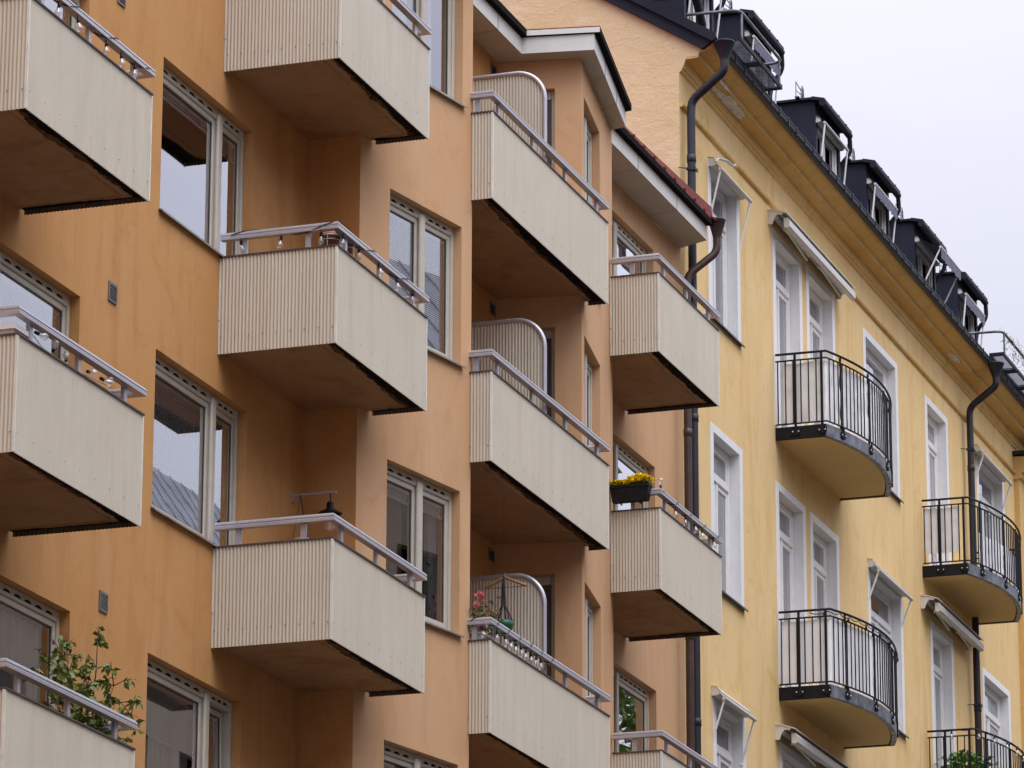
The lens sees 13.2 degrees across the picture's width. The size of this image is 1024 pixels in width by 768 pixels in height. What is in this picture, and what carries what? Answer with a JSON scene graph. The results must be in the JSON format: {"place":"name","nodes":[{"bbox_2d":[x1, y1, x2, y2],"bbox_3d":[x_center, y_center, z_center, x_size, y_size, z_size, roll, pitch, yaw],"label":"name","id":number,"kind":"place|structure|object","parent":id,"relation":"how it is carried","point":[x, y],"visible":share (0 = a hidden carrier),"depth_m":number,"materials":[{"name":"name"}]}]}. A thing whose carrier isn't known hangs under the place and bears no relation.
{"place":"outdoors","nodes":[
{"label":"outdoors","id":0,"kind":"place"},
{"bbox_2d":[714,0,1023,391],"label":"sky","id":1,"kind":"structure","parent":0,"point":[931,92],"materials":[{"name":"white"}]},
{"label":"ground","id":2,"kind":"structure","parent":0,"visible":0},
{"bbox_2d":[0,0,725,767],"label":"apartment building","id":3,"kind":"structure","parent":2,"relation":"on","point":[528,216],"depth_m":42.47,"materials":[{"name":"orange paint"}]},
{"bbox_2d":[0,323,28,336],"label":"planter box","id":4,"kind":"object","parent":3,"relation":"attached to","point":[10,328],"visible":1,"depth_m":34.36,"materials":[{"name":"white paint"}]},
{"bbox_2d":[0,581,59,709],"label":"window","id":5,"kind":"structure","parent":3,"relation":"in","point":[27,624],"depth_m":37.20,"materials":[{"name":"white glass"}]},
{"bbox_2d":[0,250,69,363],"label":"window","id":6,"kind":"structure","parent":3,"relation":"in","point":[20,286],"depth_m":37.95,"materials":[{"name":"white glass"}]},
{"bbox_2d":[44,0,79,32],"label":"window","id":7,"kind":"structure","parent":3,"relation":"in","point":[60,12],"depth_m":39.06,"materials":[{"name":"white glass"}]},
{"bbox_2d":[25,325,111,387],"bbox_3d":[-3.469,-0.188,35.281,0.120,0.120,1.651,-5,-17,18],"label":"string light","id":8,"kind":"object","parent":3,"relation":"attached to","point":[66,359],"visible":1,"depth_m":35.52,"materials":[{"name":"black plastic"}]},
{"bbox_2d":[23,626,144,743],"bbox_3d":[-3.432,2.796,35.461,0.593,1.728,1.915,-5,-17,18],"label":"potted tree","id":9,"kind":"object","parent":3,"relation":"on","point":[77,713],"visible":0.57,"depth_m":35.45,"materials":[{"name":"green plant"}]},
{"bbox_2d":[54,0,150,69],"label":"string light","id":10,"kind":"object","parent":3,"relation":"on","point":[59,4],"visible":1,"depth_m":36.42,"materials":[{"name":"black plastic"}]},
{"bbox_2d":[145,659,231,767],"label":"window","id":11,"kind":"structure","parent":3,"relation":"in","point":[188,725],"depth_m":40.00,"materials":[{"name":"clear glass"}]},
{"bbox_2d":[150,357,238,546],"bbox_3d":[-2.921,1.072,40.525,0.225,2.295,2.190,-5,-17,18],"label":"window","id":12,"kind":"structure","parent":3,"relation":"in","point":[195,442],"depth_m":40.78,"materials":[{"name":"clear glass"}]},
{"bbox_2d":[158,65,243,256],"bbox_3d":[-2.913,-1.615,41.315,0.225,2.295,2.190,-5,-17,18],"label":"window","id":13,"kind":"structure","parent":3,"relation":"in","point":[202,151],"depth_m":41.57,"materials":[{"name":"clear glass"}]},
{"bbox_2d":[291,490,341,522],"bbox_3d":[-1.879,1.214,42.573,0.515,0.390,0.230,-5,-17,18],"label":"wall lantern","id":14,"kind":"object","parent":3,"relation":"attached to","point":[330,507],"depth_m":42.56,"materials":[{"name":"metal"}]},
{"bbox_2d":[292,495,307,539],"bbox_3d":[-2.016,1.341,42.563,0.184,0.581,0.184,-5,-17,18],"label":"hanging pot","id":15,"kind":"object","parent":14,"relation":"hanging from","point":[302,514],"visible":0.14,"depth_m":42.58,"materials":[{"name":"brown plastic"}]},
{"bbox_2d":[231,222,421,301],"bbox_3d":[-1.404,-1.150,42.080,0.973,0.222,2.599,-14,-22,40],"label":"string light","id":16,"kind":"object","parent":3,"relation":"attached to","point":[343,238],"visible":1,"depth_m":41.47,"materials":[{"name":"black plastic"}]},
{"bbox_2d":[319,231,341,245],"bbox_3d":[-1.694,-1.308,41.396,0.214,0.200,0.214,-5,-17,18],"label":"flower pot","id":17,"kind":"object","parent":3,"relation":"attached to","point":[330,237],"visible":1,"depth_m":41.34,"materials":[{"name":"ceramic"}]},
{"bbox_2d":[339,239,354,256],"bbox_3d":[-1.581,-1.242,41.622,0.214,0.200,0.214,-5,-17,18],"label":"flower pot","id":18,"kind":"object","parent":3,"relation":"attached to","point":[350,246],"visible":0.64,"depth_m":41.57,"materials":[{"name":"ceramic"}]},
{"bbox_2d":[384,744,449,767],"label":"window","id":19,"kind":"structure","parent":3,"relation":"in","point":[394,757],"depth_m":43.14,"materials":[{"name":"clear glass"}]},
{"bbox_2d":[401,552,434,609],"bbox_3d":[-0.970,1.822,44.239,0.430,1.152,0.526,2,-16,-6],"label":"house plant","id":20,"kind":"object","parent":3,"relation":"on","point":[428,564],"visible":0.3,"depth_m":44.16,"materials":[{"name":"green plant"}]},
{"bbox_2d":[386,464,463,637],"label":"window","id":21,"kind":"structure","parent":3,"relation":"in","point":[419,512],"depth_m":44.23,"materials":[{"name":"clear glass"}]},
{"bbox_2d":[389,194,465,368],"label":"window","id":22,"kind":"structure","parent":3,"relation":"in","point":[421,248],"depth_m":45.03,"materials":[{"name":"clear glass"}]},
{"bbox_2d":[392,0,467,108],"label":"window","id":23,"kind":"structure","parent":3,"relation":"in","point":[439,15],"depth_m":46.01,"materials":[{"name":"clear glass"}]},
{"bbox_2d":[468,590,501,643],"bbox_3d":[-0.243,2.481,44.903,0.425,0.635,1.275,-5,-17,18],"label":"geranium","id":24,"kind":"object","parent":3,"relation":"on","point":[482,634],"visible":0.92,"depth_m":44.58,"materials":[{"name":"pink plant"}]},
{"bbox_2d":[483,571,526,589],"bbox_3d":[-0.070,2.033,46.035,0.481,0.186,0.030,-5,-17,18],"label":"coat hanger","id":25,"kind":"object","parent":3,"relation":"hanging from","point":[501,579],"visible":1,"depth_m":46.03,"materials":[{"name":"brown wood"}]},
{"bbox_2d":[496,576,513,636],"bbox_3d":[-0.086,1.880,46.031,0.230,1.514,0.230,-5,-17,18],"label":"hanging pot","id":26,"kind":"object","parent":25,"relation":"hanging from","point":[509,623],"visible":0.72,"depth_m":45.88,"materials":[{"name":"green plastic"}]},
{"bbox_2d":[470,617,553,662],"bbox_3d":[0.092,2.689,45.177,0.221,0.233,2.046,-7,-18,23],"label":"string light","id":27,"kind":"object","parent":3,"relation":"hanging from","point":[520,647],"visible":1,"depth_m":45.04,"materials":[{"name":"black plastic"}]},
{"bbox_2d":[532,576,554,678],"bbox_3d":[0.182,3.229,47.914,0.600,2.340,0.093,-2,-17,8],"label":"balcony door","id":28,"kind":"structure","parent":3,"relation":"in","point":[543,580],"depth_m":48.08,"materials":[{"name":"brown glass"}]},
{"bbox_2d":[542,330,554,419],"bbox_3d":[0.191,0.543,48.704,0.600,2.340,0.093,-2,-17,8],"label":"balcony door","id":29,"kind":"structure","parent":3,"relation":"in","point":[549,334],"depth_m":48.86,"materials":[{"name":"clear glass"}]},
{"bbox_2d":[546,91,554,168],"bbox_3d":[0.199,-2.143,49.493,0.600,2.340,0.093,-2,-17,8],"label":"balcony door","id":30,"kind":"structure","parent":3,"relation":"in","point":[550,95],"depth_m":49.66,"materials":[{"name":"brown glass"}]},
{"bbox_2d":[541,585,592,698],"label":"window","id":31,"kind":"structure","parent":3,"relation":"in","point":[547,588],"depth_m":48.64,"materials":[{"name":"clear glass"}]},
{"bbox_2d":[546,339,591,445],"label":"window","id":32,"kind":"structure","parent":3,"relation":"in","point":[587,366],"depth_m":49.47,"materials":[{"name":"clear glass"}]},
{"bbox_2d":[547,100,591,203],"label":"window","id":33,"kind":"structure","parent":3,"relation":"in","point":[587,133],"depth_m":50.25,"materials":[{"name":"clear glass"}]},
{"bbox_2d":[612,218,645,275],"bbox_3d":[1.319,-0.813,53.927,0.115,2.295,1.950,-5,-17,18],"label":"window","id":34,"kind":"structure","parent":3,"relation":"in","point":[623,245],"depth_m":54.30,"materials":[{"name":"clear glass"}]},
{"bbox_2d":[613,440,647,510],"bbox_3d":[1.311,1.873,53.138,0.115,2.295,1.950,-5,-17,18],"label":"window","id":35,"kind":"structure","parent":3,"relation":"in","point":[624,464],"depth_m":53.49,"materials":[{"name":"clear glass"}]},
{"bbox_2d":[609,472,653,505],"bbox_3d":[1.351,1.182,50.364,0.534,0.355,0.231,-5,-17,18],"label":"flower box","id":36,"kind":"object","parent":3,"relation":"attached to","point":[635,488],"visible":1,"depth_m":50.30,"materials":[{"name":"plastic"}]},
{"bbox_2d":[614,668,648,752],"bbox_3d":[1.303,4.559,52.348,0.115,2.295,1.950,-5,-17,18],"label":"window","id":37,"kind":"structure","parent":3,"relation":"in","point":[631,701],"depth_m":52.81,"materials":[{"name":"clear glass"}]},
{"bbox_2d":[659,484,718,541],"bbox_3d":[2.064,1.533,51.395,0.107,0.347,2.316,-5,-17,18],"label":"string light","id":38,"kind":"object","parent":3,"relation":"on","point":[675,509],"visible":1,"depth_m":51.25,"materials":[{"name":"black plastic"}]},
{"bbox_2d":[499,0,1023,767],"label":"apartment building","id":39,"kind":"structure","parent":2,"relation":"on","point":[801,518],"depth_m":61.24,"materials":[{"name":"yellow paint"}]},
{"bbox_2d":[687,0,721,37],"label":"window awning","id":40,"kind":"object","parent":39,"relation":"attached to","point":[718,15],"depth_m":58.62,"materials":[{"name":"grey metal"}]},
{"bbox_2d":[682,421,747,611],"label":"window","id":41,"kind":"structure","parent":39,"relation":"in","point":[719,460],"depth_m":57.54,"materials":[{"name":"white paint"}]},
{"bbox_2d":[684,697,745,767],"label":"window","id":42,"kind":"structure","parent":39,"relation":"in","point":[722,743],"depth_m":56.60,"materials":[{"name":"white paint"}]},
{"bbox_2d":[707,158,744,347],"bbox_3d":[2.711,-1.705,58.206,0.265,2.175,1.510,-5,-17,18],"label":"window","id":43,"kind":"structure","parent":39,"relation":"in","point":[717,268],"depth_m":58.53,"materials":[{"name":"white paint"}]},
{"bbox_2d":[708,156,752,251],"bbox_3d":[2.862,-2.315,58.358,0.228,0.975,1.470,-5,-17,18],"label":"window awning","id":44,"kind":"object","parent":39,"relation":"attached to","point":[723,175],"depth_m":58.36,"materials":[{"name":"grey metal"}]},
{"bbox_2d":[714,157,736,167],"bbox_3d":[2.801,-2.890,58.076,0.070,0.283,0.948,-5,-17,18],"label":"broken awning arm","id":45,"kind":"object","parent":44,"relation":"attached to","point":[728,162],"visible":1,"depth_m":58.09},
{"bbox_2d":[711,685,756,765],"bbox_3d":[2.809,4.346,56.302,0.228,0.775,1.430,-5,-17,18],"label":"window awning","id":46,"kind":"object","parent":39,"relation":"attached to","point":[718,693],"depth_m":56.21,"materials":[{"name":"grey metal"}]},
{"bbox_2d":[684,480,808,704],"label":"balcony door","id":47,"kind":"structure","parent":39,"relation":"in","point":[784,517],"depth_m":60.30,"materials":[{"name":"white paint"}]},
{"bbox_2d":[744,30,780,102],"bbox_3d":[3.437,-4.160,60.604,0.147,0.986,1.330,-5,-17,18],"label":"window awning","id":48,"kind":"object","parent":39,"relation":"attached to","point":[760,48],"depth_m":60.45,"materials":[{"name":"grey metal"}]},
{"bbox_2d":[772,228,803,427],"bbox_3d":[3.698,-0.583,60.917,0.216,2.795,1.490,-5,-17,18],"label":"balcony door","id":49,"kind":"structure","parent":39,"relation":"in","point":[780,269],"depth_m":61.23,"materials":[{"name":"white paint"}]},
{"bbox_2d":[779,741,809,767],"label":"balcony door","id":50,"kind":"structure","parent":39,"relation":"in","point":[782,748],"depth_m":59.18,"materials":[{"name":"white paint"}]},
{"bbox_2d":[768,209,855,299],"bbox_3d":[4.215,-1.778,62.031,0.285,0.291,3.620,-5,-17,18],"label":"balcony awning","id":51,"kind":"object","parent":39,"relation":"attached to","point":[810,249],"visible":1,"depth_m":61.64,"materials":[{"name":"grey metal"}]},
{"bbox_2d":[775,724,848,767],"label":"balcony awning","id":52,"kind":"object","parent":39,"relation":"attached to","point":[804,745],"visible":1,"depth_m":59.01,"materials":[{"name":"grey metal"}]},
{"bbox_2d":[806,265,836,426],"bbox_3d":[4.267,-0.119,62.489,0.216,2.795,1.520,-5,-17,18],"label":"balcony door","id":53,"kind":"structure","parent":39,"relation":"in","point":[814,306],"depth_m":62.95,"materials":[{"name":"white paint"}]},
{"bbox_2d":[810,511,841,687],"bbox_3d":[4.257,3.311,61.481,0.216,2.805,1.520,-5,-17,18],"label":"balcony door","id":54,"kind":"structure","parent":39,"relation":"in","point":[818,547],"depth_m":61.94,"materials":[{"name":"white paint"}]},
{"bbox_2d":[816,117,848,184],"bbox_3d":[4.631,-3.187,63.902,0.147,0.986,1.330,-5,-17,18],"label":"window awning","id":55,"kind":"object","parent":39,"relation":"attached to","point":[832,136],"depth_m":63.99,"materials":[{"name":"grey metal"}]},
{"bbox_2d":[783,361,889,466],"bbox_3d":[4.594,0.543,61.331,0.985,0.855,3.348,-5,-17,18],"label":"balcony cloth","id":56,"kind":"object","parent":39,"relation":"attached to","point":[804,381],"visible":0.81,"depth_m":59.94,"materials":[{"name":"white fabric"}]},
{"bbox_2d":[782,619,894,717],"bbox_3d":[4.580,3.980,60.311,0.985,0.855,3.349,-5,-17,18],"label":"balcony cloth","id":57,"kind":"object","parent":39,"relation":"attached to","point":[793,653],"visible":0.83,"depth_m":58.92,"materials":[{"name":"white fabric"}]},
{"bbox_2d":[809,611,898,661],"bbox_3d":[4.751,3.512,60.411,0.794,0.080,3.461,-4,-17,14],"label":"string light","id":58,"kind":"object","parent":39,"relation":"attached to","point":[865,625],"visible":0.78,"depth_m":59.54,"materials":[{"name":"black plastic"}]},
{"bbox_2d":[867,178,897,242],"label":"window awning","id":59,"kind":"object","parent":39,"relation":"attached to","point":[881,195],"depth_m":66.38,"materials":[{"name":"grey fabric"}]},
{"bbox_2d":[862,327,903,503],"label":"window","id":60,"kind":"structure","parent":39,"relation":"in","point":[870,363],"depth_m":66.19,"materials":[{"name":"white paint"}]},
{"bbox_2d":[867,563,908,738],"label":"window","id":61,"kind":"structure","parent":39,"relation":"in","point":[879,605],"depth_m":65.17,"materials":[{"name":"white paint"}]},
{"bbox_2d":[867,558,912,626],"bbox_3d":[5.520,3.092,64.774,0.228,0.675,1.970,-5,-17,18],"label":"window awning","id":62,"kind":"object","parent":39,"relation":"attached to","point":[886,578],"depth_m":64.62,"materials":[{"name":"grey metal"}]},
{"bbox_2d":[924,394,950,565],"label":"balcony door","id":63,"kind":"structure","parent":39,"relation":"in","point":[930,426],"depth_m":69.12,"materials":[{"name":"white paint"}]},
{"bbox_2d":[915,236,960,302],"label":"window awning","id":64,"kind":"object","parent":39,"relation":"attached to","point":[940,254],"depth_m":69.06,"materials":[{"name":"grey metal"}]},
{"bbox_2d":[924,506,959,553],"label":"balcony cloth","id":65,"kind":"object","parent":39,"relation":"attached to","point":[935,531],"visible":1,"depth_m":67.27,"materials":[{"name":"white fabric"}]},
{"bbox_2d":[930,620,955,767],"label":"balcony door","id":66,"kind":"structure","parent":39,"relation":"in","point":[937,688],"depth_m":68.08,"materials":[{"name":"white paint"}]},
{"bbox_2d":[920,595,983,651],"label":"balcony awning","id":67,"kind":"object","parent":39,"relation":"attached to","point":[969,636],"visible":1,"depth_m":67.76,"materials":[{"name":"beige fabric"}]},
{"bbox_2d":[933,749,998,767],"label":"balcony plant","id":68,"kind":"object","parent":39,"relation":"on","point":[961,759],"visible":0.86,"depth_m":66.74,"materials":[{"name":"green plant"}]},
{"bbox_2d":[958,289,985,346],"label":"window awning","id":69,"kind":"object","parent":39,"relation":"attached to","point":[972,306],"depth_m":71.58,"materials":[{"name":"grey metal"}]},
{"bbox_2d":[946,728,1023,755],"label":"string light","id":70,"kind":"object","parent":39,"relation":"hanging from","point":[993,738],"visible":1,"depth_m":66.66,"materials":[{"name":"black metal"}]},
{"bbox_2d":[976,455,1005,579],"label":"window","id":71,"kind":"structure","parent":39,"relation":"in","point":[985,489],"depth_m":72.52,"materials":[{"name":"white paint"}]},
{"bbox_2d":[974,444,1012,516],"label":"window awning","id":72,"kind":"object","parent":39,"relation":"attached to","point":[990,464],"depth_m":72.00,"materials":[{"name":"grey metal"}]},
{"bbox_2d":[982,667,1011,767],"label":"window","id":73,"kind":"structure","parent":39,"relation":"in","point":[991,701],"depth_m":71.50,"materials":[{"name":"white paint"}]},
{"bbox_2d":[977,533,1018,592],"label":"balcony cloth","id":74,"kind":"object","parent":39,"relation":"attached to","point":[1002,565],"visible":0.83,"depth_m":67.78,"materials":[{"name":"white fabric"}]},
{"bbox_2d":[999,327,1023,370],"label":"dry vine","id":75,"kind":"object","parent":39,"relation":"on","point":[1014,351],"visible":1,"depth_m":71.43,"materials":[{"name":"plant"}]},
{"bbox_2d":[1012,450,1023,757],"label":"apartment building","id":76,"kind":"structure","parent":2,"relation":"on","point":[1018,466],"depth_m":73.77,"materials":[{"name":"paint"}]}
]}

